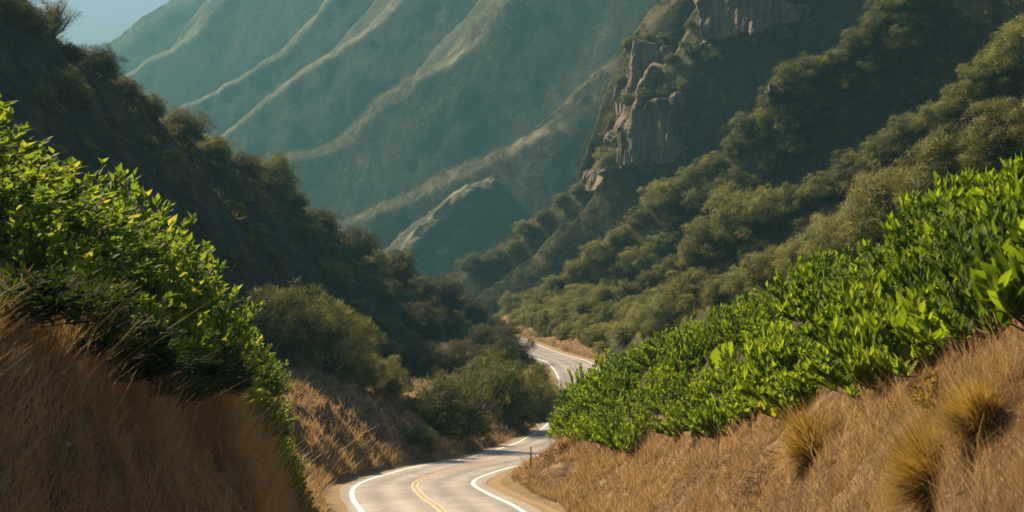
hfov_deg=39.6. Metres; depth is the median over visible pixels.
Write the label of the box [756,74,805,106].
bush
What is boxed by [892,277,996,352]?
leafy shrub
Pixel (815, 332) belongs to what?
leafy shrub
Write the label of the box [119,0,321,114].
mountain
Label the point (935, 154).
bush
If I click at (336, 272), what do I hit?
bush
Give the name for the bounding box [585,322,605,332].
bush
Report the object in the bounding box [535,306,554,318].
bush
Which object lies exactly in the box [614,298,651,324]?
bush
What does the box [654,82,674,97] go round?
bush
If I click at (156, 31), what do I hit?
mountain
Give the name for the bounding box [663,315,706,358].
leafy shrub
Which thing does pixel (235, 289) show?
leafy shrub
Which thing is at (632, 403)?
leafy shrub
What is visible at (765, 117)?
bush
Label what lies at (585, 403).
leafy shrub
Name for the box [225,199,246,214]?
bush
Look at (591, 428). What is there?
leafy shrub
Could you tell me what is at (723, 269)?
bush
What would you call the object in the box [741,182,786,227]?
bush
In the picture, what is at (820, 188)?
bush
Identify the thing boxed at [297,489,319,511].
leafy shrub
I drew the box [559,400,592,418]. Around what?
leafy shrub
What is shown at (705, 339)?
leafy shrub
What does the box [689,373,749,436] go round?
leafy shrub
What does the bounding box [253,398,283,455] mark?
leafy shrub
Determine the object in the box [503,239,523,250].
bush
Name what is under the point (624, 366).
leafy shrub
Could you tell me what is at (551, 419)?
leafy shrub
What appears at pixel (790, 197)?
bush
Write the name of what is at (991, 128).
bush
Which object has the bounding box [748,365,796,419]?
leafy shrub
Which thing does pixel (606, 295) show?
bush
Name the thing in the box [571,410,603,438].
leafy shrub
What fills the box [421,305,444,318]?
bush
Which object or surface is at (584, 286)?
bush
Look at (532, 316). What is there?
bush
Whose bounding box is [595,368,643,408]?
leafy shrub
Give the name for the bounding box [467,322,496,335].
bush
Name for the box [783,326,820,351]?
leafy shrub
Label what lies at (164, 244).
leafy shrub
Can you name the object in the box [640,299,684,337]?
bush
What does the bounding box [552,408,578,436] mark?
leafy shrub
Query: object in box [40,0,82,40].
tree
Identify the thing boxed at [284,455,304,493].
leafy shrub
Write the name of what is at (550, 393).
bush
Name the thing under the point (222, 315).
leafy shrub
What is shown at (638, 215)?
bush
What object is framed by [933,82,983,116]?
bush
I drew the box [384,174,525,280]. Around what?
mountain
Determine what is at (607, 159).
bush
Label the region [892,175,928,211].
bush
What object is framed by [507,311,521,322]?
bush
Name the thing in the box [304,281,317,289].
bush
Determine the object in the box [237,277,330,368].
bush
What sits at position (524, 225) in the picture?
bush
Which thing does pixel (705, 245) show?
bush
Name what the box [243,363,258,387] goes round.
leafy shrub
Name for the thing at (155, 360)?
leafy shrub
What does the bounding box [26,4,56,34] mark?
bush
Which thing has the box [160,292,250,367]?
leafy shrub
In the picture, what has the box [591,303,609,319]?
bush
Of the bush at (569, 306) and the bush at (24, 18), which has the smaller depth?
the bush at (24, 18)
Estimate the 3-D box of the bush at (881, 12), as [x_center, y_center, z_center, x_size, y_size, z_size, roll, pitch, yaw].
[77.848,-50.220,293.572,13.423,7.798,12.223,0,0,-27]
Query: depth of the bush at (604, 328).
237.16 m
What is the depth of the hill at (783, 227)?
228.09 m
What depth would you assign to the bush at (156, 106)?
165.28 m
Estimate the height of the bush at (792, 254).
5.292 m
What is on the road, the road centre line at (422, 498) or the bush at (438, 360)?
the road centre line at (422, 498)
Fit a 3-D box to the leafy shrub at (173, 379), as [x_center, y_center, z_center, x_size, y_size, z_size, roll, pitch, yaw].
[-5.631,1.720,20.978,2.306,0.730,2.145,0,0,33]
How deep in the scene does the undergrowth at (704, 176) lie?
304.30 m
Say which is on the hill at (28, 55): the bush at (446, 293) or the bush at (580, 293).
the bush at (446, 293)
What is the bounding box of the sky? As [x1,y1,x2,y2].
[29,0,168,54]
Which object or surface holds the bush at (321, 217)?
on the hill at (28, 55)
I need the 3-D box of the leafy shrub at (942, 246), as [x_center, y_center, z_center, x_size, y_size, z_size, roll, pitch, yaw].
[6.644,-0.040,19.777,2.058,1.653,2.239,0,0,-4]
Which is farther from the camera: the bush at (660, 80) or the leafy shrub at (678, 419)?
the bush at (660, 80)
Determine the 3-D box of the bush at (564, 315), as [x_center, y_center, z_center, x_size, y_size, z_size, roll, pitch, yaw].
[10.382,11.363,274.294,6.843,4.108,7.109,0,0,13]
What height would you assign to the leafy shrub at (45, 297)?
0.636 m
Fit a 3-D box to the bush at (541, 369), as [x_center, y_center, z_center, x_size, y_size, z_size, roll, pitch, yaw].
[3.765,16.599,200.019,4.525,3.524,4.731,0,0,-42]
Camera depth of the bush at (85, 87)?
142.45 m
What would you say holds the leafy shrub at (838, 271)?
on the ground at (506, 485)
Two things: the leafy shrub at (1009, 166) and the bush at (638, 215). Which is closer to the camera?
the leafy shrub at (1009, 166)
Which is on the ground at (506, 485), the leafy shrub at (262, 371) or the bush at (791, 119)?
the leafy shrub at (262, 371)
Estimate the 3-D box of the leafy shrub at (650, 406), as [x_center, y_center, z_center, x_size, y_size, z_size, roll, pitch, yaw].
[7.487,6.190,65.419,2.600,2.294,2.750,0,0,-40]
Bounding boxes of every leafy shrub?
[0,94,43,165]
[0,106,36,175]
[0,163,106,224]
[0,191,75,235]
[0,191,115,287]
[0,260,176,356]
[0,264,125,327]
[1,136,117,205]
[24,157,158,236]
[40,215,164,283]
[47,197,156,257]
[52,191,178,248]
[56,265,136,350]
[87,298,195,385]
[94,167,211,271]
[94,211,192,311]
[105,265,192,355]
[120,229,229,327]
[126,217,197,289]
[132,360,209,397]
[133,311,224,372]
[138,338,212,373]
[144,237,226,292]
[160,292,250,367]
[160,363,231,405]
[163,320,219,359]
[170,217,226,291]
[176,354,241,390]
[185,272,240,337]
[190,272,262,365]
[198,358,256,393]
[208,297,241,338]
[209,342,253,394]
[215,284,259,352]
[223,303,275,369]
[230,349,256,395]
[233,373,271,405]
[242,339,269,381]
[242,400,275,434]
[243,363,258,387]
[244,364,286,422]
[247,341,294,395]
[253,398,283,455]
[263,363,296,396]
[264,394,297,440]
[270,437,285,470]
[276,418,291,451]
[279,454,301,487]
[284,436,300,466]
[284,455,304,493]
[285,447,308,498]
[288,446,303,480]
[294,482,314,510]
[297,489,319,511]
[544,418,563,438]
[546,407,560,423]
[546,422,560,438]
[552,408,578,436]
[553,387,572,409]
[553,399,574,418]
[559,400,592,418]
[560,362,589,397]
[560,409,593,443]
[566,386,589,407]
[571,377,598,404]
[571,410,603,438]
[572,380,592,396]
[574,384,602,411]
[575,416,605,443]
[582,346,621,388]
[590,398,618,417]
[591,404,635,451]
[594,366,626,400]
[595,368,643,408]
[599,408,623,434]
[604,353,646,383]
[605,341,640,385]
[614,390,647,417]
[615,397,654,452]
[624,341,665,370]
[625,351,663,369]
[631,370,676,405]
[641,326,681,352]
[644,352,687,381]
[644,366,690,414]
[647,398,684,437]
[661,396,703,430]
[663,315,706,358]
[663,325,710,373]
[664,357,708,402]
[678,389,729,422]
[682,367,720,403]
[686,395,728,438]
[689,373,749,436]
[695,303,736,350]
[696,315,721,342]
[701,342,747,394]
[708,293,766,347]
[708,358,752,392]
[714,383,761,421]
[720,285,776,326]
[730,299,784,339]
[737,318,801,356]
[737,319,803,402]
[738,287,787,316]
[738,314,796,344]
[748,319,812,372]
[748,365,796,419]
[752,365,822,411]
[760,245,828,306]
[762,321,810,367]
[770,280,813,321]
[776,339,829,384]
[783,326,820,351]
[788,248,852,289]
[789,268,848,314]
[797,260,834,288]
[797,277,854,342]
[799,342,876,399]
[805,312,875,384]
[810,298,882,335]
[813,260,865,299]
[819,265,864,306]
[827,278,918,389]
[828,266,890,317]
[836,238,884,282]
[849,242,893,268]
[853,245,894,281]
[860,211,945,276]
[861,281,966,377]
[865,242,930,300]
[877,220,969,309]
[881,190,964,257]
[888,170,944,231]
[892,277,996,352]
[900,166,989,229]
[900,219,956,261]
[901,189,955,217]
[904,195,1008,297]
[919,195,1023,338]
[935,168,1021,233]
[948,149,1023,203]
[960,218,1021,264]
[969,214,1023,331]
[970,168,1023,243]
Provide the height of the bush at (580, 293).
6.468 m
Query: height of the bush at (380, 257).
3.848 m
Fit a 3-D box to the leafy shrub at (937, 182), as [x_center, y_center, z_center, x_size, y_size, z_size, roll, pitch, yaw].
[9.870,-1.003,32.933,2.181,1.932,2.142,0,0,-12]
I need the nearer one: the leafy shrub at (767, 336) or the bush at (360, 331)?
the leafy shrub at (767, 336)
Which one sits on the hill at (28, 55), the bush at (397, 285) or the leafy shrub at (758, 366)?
the bush at (397, 285)
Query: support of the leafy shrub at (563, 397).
on the ground at (506, 485)
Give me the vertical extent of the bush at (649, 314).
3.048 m
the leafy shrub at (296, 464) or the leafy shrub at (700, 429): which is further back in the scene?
the leafy shrub at (296, 464)
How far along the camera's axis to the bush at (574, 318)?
264.64 m
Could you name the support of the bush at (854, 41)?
on the hill at (839, 133)
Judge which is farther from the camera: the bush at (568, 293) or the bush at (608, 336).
the bush at (568, 293)
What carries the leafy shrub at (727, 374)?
on the ground at (506, 485)
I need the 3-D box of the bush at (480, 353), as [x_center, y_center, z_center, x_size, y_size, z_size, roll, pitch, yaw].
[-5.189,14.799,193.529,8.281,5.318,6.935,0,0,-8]
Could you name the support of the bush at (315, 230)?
on the hill at (28, 55)
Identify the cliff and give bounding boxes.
[582,170,609,192]
[598,90,690,175]
[603,32,676,147]
[693,0,810,52]
[768,83,792,134]
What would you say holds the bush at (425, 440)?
on the ground at (506, 485)
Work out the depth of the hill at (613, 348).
175.65 m
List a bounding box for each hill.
[0,13,490,366]
[438,0,695,300]
[475,0,877,322]
[529,61,1023,337]
[549,0,1023,294]
[609,143,1023,359]
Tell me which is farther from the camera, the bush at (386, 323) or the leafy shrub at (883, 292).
the bush at (386, 323)
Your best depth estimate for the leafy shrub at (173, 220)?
32.37 m
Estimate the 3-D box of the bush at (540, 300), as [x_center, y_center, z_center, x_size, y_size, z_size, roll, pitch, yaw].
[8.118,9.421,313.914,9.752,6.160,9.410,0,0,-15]
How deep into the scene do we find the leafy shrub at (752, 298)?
57.25 m
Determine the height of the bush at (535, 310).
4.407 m
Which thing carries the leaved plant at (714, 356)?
on the ground at (506, 485)
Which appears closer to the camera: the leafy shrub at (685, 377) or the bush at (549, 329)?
the leafy shrub at (685, 377)
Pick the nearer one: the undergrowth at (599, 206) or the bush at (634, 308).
the bush at (634, 308)
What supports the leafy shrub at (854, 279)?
on the ground at (506, 485)
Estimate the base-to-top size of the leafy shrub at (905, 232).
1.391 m
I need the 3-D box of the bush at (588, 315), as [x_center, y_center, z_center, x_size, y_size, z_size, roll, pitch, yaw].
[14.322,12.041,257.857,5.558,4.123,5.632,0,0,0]
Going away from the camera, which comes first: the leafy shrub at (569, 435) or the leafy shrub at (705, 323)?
the leafy shrub at (705, 323)
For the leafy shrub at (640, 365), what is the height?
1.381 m
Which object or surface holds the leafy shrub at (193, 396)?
on the ground at (506, 485)
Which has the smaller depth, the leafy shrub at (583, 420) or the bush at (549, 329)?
the leafy shrub at (583, 420)
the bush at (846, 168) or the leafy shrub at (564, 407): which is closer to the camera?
the leafy shrub at (564, 407)
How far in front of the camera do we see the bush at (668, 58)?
454.82 m
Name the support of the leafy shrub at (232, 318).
on the ground at (506, 485)
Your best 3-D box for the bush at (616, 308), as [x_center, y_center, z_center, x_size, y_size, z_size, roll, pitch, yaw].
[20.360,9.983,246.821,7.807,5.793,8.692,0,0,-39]
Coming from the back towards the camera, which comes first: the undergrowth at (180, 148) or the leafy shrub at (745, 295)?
the undergrowth at (180, 148)
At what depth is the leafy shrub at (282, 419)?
48.28 m
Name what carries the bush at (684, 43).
on the cliff at (722, 22)
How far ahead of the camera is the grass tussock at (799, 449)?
22.61 m
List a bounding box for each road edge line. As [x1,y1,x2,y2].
[350,356,560,511]
[471,344,599,511]
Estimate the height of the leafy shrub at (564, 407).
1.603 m
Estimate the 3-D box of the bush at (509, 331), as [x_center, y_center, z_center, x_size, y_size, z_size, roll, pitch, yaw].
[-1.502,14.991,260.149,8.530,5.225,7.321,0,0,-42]
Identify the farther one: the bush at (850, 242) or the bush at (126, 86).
the bush at (126, 86)
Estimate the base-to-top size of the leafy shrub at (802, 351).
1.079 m
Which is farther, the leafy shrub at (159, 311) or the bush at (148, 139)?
the bush at (148, 139)
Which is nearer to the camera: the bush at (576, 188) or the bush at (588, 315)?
the bush at (588, 315)
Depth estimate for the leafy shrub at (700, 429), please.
49.20 m
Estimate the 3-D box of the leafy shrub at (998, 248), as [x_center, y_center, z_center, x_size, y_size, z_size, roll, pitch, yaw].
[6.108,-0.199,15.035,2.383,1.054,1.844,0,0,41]
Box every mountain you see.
[99,0,323,73]
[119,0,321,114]
[165,0,373,137]
[218,0,477,163]
[283,0,661,220]
[332,58,619,256]
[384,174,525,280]
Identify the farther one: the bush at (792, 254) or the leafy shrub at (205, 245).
the bush at (792, 254)
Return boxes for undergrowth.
[0,12,494,363]
[281,0,577,196]
[332,55,619,247]
[438,0,693,293]
[481,0,864,306]
[503,0,1023,315]
[523,59,1022,336]
[609,115,1015,357]
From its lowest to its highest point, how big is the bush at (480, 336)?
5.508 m
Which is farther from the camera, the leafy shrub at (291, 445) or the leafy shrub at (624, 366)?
the leafy shrub at (624, 366)
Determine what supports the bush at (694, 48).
on the hill at (688, 66)
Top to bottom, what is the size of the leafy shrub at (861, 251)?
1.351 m
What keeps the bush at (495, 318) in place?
on the ground at (506, 485)
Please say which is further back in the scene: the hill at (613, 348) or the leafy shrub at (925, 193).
the hill at (613, 348)
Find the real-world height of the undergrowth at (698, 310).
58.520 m
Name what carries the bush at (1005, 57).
on the hill at (783, 227)
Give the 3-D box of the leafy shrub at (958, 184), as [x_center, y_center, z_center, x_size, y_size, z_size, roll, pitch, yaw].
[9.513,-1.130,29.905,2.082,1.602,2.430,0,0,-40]
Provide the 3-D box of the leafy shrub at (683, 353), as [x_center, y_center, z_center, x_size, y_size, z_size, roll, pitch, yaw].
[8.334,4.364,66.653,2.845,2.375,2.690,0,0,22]
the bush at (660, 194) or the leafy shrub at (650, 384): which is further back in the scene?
the bush at (660, 194)
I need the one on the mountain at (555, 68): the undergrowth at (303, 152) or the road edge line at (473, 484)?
the undergrowth at (303, 152)
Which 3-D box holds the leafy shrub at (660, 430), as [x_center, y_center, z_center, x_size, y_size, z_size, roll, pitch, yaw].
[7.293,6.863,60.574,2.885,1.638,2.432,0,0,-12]
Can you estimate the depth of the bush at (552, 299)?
298.05 m
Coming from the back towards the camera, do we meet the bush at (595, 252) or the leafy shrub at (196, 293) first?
the bush at (595, 252)
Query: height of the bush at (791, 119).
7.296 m
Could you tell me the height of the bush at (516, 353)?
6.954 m
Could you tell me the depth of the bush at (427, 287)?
267.21 m
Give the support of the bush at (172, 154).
on the hill at (28, 55)
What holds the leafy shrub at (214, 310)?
on the ground at (506, 485)
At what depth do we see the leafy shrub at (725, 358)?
53.18 m
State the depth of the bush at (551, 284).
341.57 m
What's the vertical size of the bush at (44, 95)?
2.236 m
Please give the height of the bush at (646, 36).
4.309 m
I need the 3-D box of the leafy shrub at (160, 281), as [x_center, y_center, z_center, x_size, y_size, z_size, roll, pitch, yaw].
[-7.261,0.094,26.503,2.648,1.897,2.589,0,0,-17]
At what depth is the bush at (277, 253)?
178.93 m
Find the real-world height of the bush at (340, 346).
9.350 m
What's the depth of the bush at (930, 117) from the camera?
208.17 m
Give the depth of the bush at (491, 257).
511.25 m
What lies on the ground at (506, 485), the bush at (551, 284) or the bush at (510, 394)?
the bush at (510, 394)
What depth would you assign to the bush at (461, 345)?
204.15 m
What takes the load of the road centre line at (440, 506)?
on the road
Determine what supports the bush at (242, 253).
on the hill at (28, 55)
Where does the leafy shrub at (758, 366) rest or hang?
on the ground at (506, 485)
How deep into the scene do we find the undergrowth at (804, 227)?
229.43 m
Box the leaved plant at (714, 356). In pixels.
[710,341,732,368]
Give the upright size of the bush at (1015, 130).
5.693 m
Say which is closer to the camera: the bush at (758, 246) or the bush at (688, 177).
the bush at (758, 246)
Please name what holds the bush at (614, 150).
on the cliff at (645, 65)
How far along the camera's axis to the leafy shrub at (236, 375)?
26.14 m
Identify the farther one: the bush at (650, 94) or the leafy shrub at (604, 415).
the bush at (650, 94)
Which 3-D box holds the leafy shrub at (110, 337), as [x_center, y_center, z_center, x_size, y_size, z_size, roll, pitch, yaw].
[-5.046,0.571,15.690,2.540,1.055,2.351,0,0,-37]
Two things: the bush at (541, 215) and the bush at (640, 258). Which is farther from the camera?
the bush at (541, 215)
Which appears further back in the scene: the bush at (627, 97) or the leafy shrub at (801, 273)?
the bush at (627, 97)
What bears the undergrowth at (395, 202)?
on the mountain at (562, 171)
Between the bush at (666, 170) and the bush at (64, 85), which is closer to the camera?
the bush at (64, 85)
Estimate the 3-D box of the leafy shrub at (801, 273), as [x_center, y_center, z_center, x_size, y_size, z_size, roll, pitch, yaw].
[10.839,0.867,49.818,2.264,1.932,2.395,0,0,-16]
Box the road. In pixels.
[340,335,599,511]
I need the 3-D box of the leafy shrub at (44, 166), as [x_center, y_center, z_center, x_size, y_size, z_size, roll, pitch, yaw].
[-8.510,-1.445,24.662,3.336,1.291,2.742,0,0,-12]
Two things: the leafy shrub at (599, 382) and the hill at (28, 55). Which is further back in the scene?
the hill at (28, 55)
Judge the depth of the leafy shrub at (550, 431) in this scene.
101.87 m
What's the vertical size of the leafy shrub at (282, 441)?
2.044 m
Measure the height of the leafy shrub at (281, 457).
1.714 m
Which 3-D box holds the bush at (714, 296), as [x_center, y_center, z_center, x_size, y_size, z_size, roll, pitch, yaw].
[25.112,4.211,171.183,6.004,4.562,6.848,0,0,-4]
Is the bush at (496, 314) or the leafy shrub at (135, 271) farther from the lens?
the bush at (496, 314)
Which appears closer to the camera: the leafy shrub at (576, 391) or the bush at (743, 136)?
the leafy shrub at (576, 391)
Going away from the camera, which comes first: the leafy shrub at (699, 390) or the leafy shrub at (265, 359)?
the leafy shrub at (265, 359)
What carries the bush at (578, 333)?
on the ground at (506, 485)
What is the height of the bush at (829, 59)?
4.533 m
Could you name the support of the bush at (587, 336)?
on the ground at (506, 485)
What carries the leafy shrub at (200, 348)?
on the ground at (506, 485)
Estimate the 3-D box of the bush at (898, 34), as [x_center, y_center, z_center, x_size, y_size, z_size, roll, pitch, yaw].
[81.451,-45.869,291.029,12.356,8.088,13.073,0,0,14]
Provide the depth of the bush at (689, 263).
249.94 m
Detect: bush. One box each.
[0,0,31,19]
[9,0,45,28]
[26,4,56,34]
[32,82,58,105]
[41,65,91,102]
[50,143,69,155]
[58,42,89,63]
[59,64,82,77]
[77,41,129,83]
[77,81,95,98]
[83,140,100,150]
[102,111,123,126]
[110,76,144,99]
[128,105,149,122]
[133,90,168,119]
[139,133,156,144]
[149,208,173,223]
[159,104,215,144]
[161,147,187,165]
[196,131,235,160]
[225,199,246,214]
[227,246,253,264]
[232,150,267,179]
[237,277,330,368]
[248,221,269,235]
[256,151,306,196]
[267,248,287,262]
[267,280,374,381]
[287,190,310,207]
[303,206,344,232]
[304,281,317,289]
[305,221,328,237]
[319,258,354,284]
[322,307,386,360]
[336,350,386,388]
[341,223,384,258]
[349,297,374,314]
[364,248,391,266]
[364,354,410,399]
[377,315,394,329]
[378,339,404,354]
[382,247,419,282]
[384,279,403,294]
[388,339,451,377]
[398,299,453,338]
[399,369,505,442]
[400,422,440,453]
[403,289,417,299]
[411,272,439,296]
[417,346,476,380]
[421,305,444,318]
[433,275,474,311]
[441,311,469,334]
[446,337,477,358]
[449,345,498,379]
[450,344,546,429]
[451,292,484,316]
[452,250,486,271]
[457,298,493,325]
[463,325,504,349]
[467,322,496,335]
[475,341,510,368]
[478,410,497,434]
[479,248,504,263]
[485,313,509,328]
[485,333,538,367]
[491,320,528,334]
[491,324,524,344]
[493,309,504,318]
[497,289,528,315]
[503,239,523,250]
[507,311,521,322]
[510,219,537,233]
[513,315,521,325]
[518,311,528,324]
[519,299,536,312]
[519,302,535,316]
[519,369,565,420]
[520,283,543,303]
[522,304,536,315]
[524,312,537,326]
[525,303,551,318]
[526,362,551,382]
[528,286,566,305]
[529,316,537,327]
[532,310,554,332]
[534,208,553,222]
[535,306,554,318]
[537,274,571,293]
[537,293,560,309]
[542,320,558,336]
[545,294,568,308]
[548,295,572,314]
[548,305,572,324]
[550,192,567,203]
[552,322,573,340]
[554,306,571,319]
[562,257,593,279]
[562,281,597,295]
[563,288,585,299]
[563,292,590,308]
[565,312,584,330]
[566,183,584,194]
[567,292,596,317]
[568,331,576,340]
[569,286,594,297]
[570,294,596,314]
[570,315,597,334]
[574,326,589,338]
[576,329,594,344]
[577,236,619,263]
[577,312,598,325]
[582,327,607,348]
[583,281,618,308]
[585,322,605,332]
[589,297,627,324]
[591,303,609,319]
[591,339,609,354]
[592,146,609,158]
[593,152,617,168]
[596,321,619,340]
[599,262,638,287]
[604,227,633,245]
[604,325,615,340]
[606,114,616,122]
[607,298,639,323]
[608,142,617,156]
[609,322,635,340]
[612,279,640,298]
[614,74,627,82]
[614,158,634,169]
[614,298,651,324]
[615,239,661,273]
[618,91,634,104]
[618,312,633,326]
[620,35,634,47]
[622,291,654,305]
[622,302,653,322]
[623,205,652,226]
[624,105,633,115]
[626,304,654,325]
[628,309,655,332]
[633,87,656,98]
[634,307,655,323]
[635,266,664,291]
[637,176,682,210]
[638,31,654,40]
[638,280,673,303]
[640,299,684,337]
[645,287,673,301]
[646,229,677,251]
[651,253,688,278]
[652,32,675,45]
[652,74,664,83]
[652,290,675,307]
[653,300,681,322]
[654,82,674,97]
[655,269,700,296]
[656,164,680,176]
[659,205,692,230]
[659,265,722,309]
[663,52,677,62]
[668,163,703,190]
[670,214,740,260]
[671,79,691,90]
[672,153,696,169]
[673,246,709,269]
[675,291,707,312]
[678,41,691,46]
[680,41,701,55]
[680,178,728,211]
[684,19,695,27]
[692,150,733,174]
[699,180,766,245]
[699,274,733,306]
[702,43,728,61]
[710,164,752,193]
[711,258,751,280]
[717,266,751,296]
[718,110,774,148]
[718,136,748,157]
[734,243,788,290]
[737,237,779,264]
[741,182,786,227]
[743,172,769,184]
[752,106,781,127]
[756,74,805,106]
[756,147,793,174]
[770,50,828,86]
[771,233,814,278]
[773,102,818,132]
[773,180,813,214]
[775,128,815,155]
[788,216,821,247]
[794,170,846,201]
[797,209,853,261]
[816,49,847,67]
[824,147,872,183]
[829,155,922,241]
[830,221,878,253]
[835,25,879,50]
[838,72,867,89]
[846,131,902,172]
[855,0,909,29]
[856,50,900,72]
[874,112,929,155]
[879,0,928,10]
[879,12,935,51]
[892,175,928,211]
[901,120,982,197]
[902,99,959,134]
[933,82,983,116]
[941,132,1023,173]
[950,93,1023,159]
[954,53,1023,97]
[975,20,1023,77]
[988,93,1023,119]
[990,10,1023,52]
[1004,97,1023,148]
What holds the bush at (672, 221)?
on the hill at (783, 227)
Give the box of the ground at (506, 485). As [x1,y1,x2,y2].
[0,193,1023,511]
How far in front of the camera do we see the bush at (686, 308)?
176.97 m
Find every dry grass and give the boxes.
[0,266,341,511]
[209,351,328,511]
[260,348,546,504]
[514,324,605,360]
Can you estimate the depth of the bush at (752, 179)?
312.26 m
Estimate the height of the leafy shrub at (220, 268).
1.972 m
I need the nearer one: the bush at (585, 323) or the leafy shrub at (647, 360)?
the leafy shrub at (647, 360)
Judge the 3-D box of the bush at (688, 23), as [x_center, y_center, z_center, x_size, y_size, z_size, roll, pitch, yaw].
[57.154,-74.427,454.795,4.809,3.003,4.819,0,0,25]
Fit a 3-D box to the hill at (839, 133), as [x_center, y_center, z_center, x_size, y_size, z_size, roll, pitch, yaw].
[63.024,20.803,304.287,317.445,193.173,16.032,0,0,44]
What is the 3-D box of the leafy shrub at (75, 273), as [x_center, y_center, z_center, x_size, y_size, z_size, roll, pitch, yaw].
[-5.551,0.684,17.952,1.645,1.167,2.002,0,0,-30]
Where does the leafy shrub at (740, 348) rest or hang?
on the ground at (506, 485)
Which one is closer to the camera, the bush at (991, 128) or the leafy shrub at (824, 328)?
the leafy shrub at (824, 328)
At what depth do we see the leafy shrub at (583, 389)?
90.65 m
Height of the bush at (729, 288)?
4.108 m
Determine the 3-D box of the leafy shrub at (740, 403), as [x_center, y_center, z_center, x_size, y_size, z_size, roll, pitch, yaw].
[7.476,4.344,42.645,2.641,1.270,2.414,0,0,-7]
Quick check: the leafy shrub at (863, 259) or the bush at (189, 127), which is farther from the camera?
the bush at (189, 127)
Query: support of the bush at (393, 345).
on the hill at (28, 55)
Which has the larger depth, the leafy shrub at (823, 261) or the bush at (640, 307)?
the bush at (640, 307)
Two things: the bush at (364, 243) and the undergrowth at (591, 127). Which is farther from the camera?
the undergrowth at (591, 127)
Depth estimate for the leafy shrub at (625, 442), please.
68.23 m
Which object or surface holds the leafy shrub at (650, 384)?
on the ground at (506, 485)
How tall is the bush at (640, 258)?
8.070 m
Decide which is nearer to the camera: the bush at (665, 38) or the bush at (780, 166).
the bush at (780, 166)
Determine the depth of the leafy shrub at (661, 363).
70.92 m
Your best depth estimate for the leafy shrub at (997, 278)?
13.23 m
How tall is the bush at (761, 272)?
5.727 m
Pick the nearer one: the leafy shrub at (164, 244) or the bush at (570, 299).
the leafy shrub at (164, 244)
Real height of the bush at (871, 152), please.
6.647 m
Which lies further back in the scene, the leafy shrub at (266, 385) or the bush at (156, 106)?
the bush at (156, 106)
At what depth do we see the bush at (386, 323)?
218.50 m
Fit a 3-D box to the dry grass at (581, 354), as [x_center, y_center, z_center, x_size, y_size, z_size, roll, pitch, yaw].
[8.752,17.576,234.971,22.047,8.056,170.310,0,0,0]
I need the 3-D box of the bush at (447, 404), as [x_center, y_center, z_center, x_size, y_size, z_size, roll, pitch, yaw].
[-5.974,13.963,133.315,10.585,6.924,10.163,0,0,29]
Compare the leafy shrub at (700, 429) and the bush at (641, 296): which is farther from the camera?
the bush at (641, 296)
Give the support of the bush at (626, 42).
on the hill at (652, 21)
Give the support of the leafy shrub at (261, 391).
on the ground at (506, 485)
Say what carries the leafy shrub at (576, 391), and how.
on the ground at (506, 485)
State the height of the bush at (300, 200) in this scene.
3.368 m
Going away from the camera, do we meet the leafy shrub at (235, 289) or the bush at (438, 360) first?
the leafy shrub at (235, 289)
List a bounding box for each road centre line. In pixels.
[411,448,533,511]
[416,448,536,511]
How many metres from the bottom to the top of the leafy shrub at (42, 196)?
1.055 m
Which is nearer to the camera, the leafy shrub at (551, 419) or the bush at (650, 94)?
the leafy shrub at (551, 419)
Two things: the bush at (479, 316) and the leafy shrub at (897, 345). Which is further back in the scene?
the bush at (479, 316)
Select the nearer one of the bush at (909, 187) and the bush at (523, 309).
the bush at (909, 187)
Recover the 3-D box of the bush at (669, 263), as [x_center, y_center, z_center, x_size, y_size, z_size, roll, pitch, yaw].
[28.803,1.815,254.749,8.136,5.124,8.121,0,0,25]
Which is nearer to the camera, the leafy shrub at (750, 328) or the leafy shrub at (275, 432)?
the leafy shrub at (275, 432)
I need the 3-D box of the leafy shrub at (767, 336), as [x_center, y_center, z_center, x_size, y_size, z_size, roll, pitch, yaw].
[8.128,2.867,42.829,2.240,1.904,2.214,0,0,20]
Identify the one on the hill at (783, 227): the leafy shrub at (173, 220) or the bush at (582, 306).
the bush at (582, 306)
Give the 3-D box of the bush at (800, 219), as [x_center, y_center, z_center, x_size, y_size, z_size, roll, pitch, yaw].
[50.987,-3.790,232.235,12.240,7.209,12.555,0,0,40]
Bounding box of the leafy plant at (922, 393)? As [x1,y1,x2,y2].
[908,367,954,409]
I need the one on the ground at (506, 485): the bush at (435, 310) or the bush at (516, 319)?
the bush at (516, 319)
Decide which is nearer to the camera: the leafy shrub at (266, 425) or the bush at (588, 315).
the leafy shrub at (266, 425)
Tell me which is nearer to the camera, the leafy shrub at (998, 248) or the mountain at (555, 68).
the leafy shrub at (998, 248)
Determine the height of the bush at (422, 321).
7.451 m
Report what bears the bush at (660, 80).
on the cliff at (645, 65)
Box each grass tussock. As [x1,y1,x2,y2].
[752,393,843,490]
[845,398,945,511]
[900,367,1023,464]
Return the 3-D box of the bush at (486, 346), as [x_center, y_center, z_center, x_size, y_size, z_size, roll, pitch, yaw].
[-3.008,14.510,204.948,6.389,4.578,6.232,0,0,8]
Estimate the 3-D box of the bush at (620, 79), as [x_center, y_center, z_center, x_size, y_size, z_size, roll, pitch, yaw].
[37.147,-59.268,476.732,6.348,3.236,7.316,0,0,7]
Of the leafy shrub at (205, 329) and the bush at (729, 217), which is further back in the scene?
the bush at (729, 217)
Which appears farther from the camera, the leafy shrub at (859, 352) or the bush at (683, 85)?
the bush at (683, 85)
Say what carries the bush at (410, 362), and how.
on the ground at (506, 485)

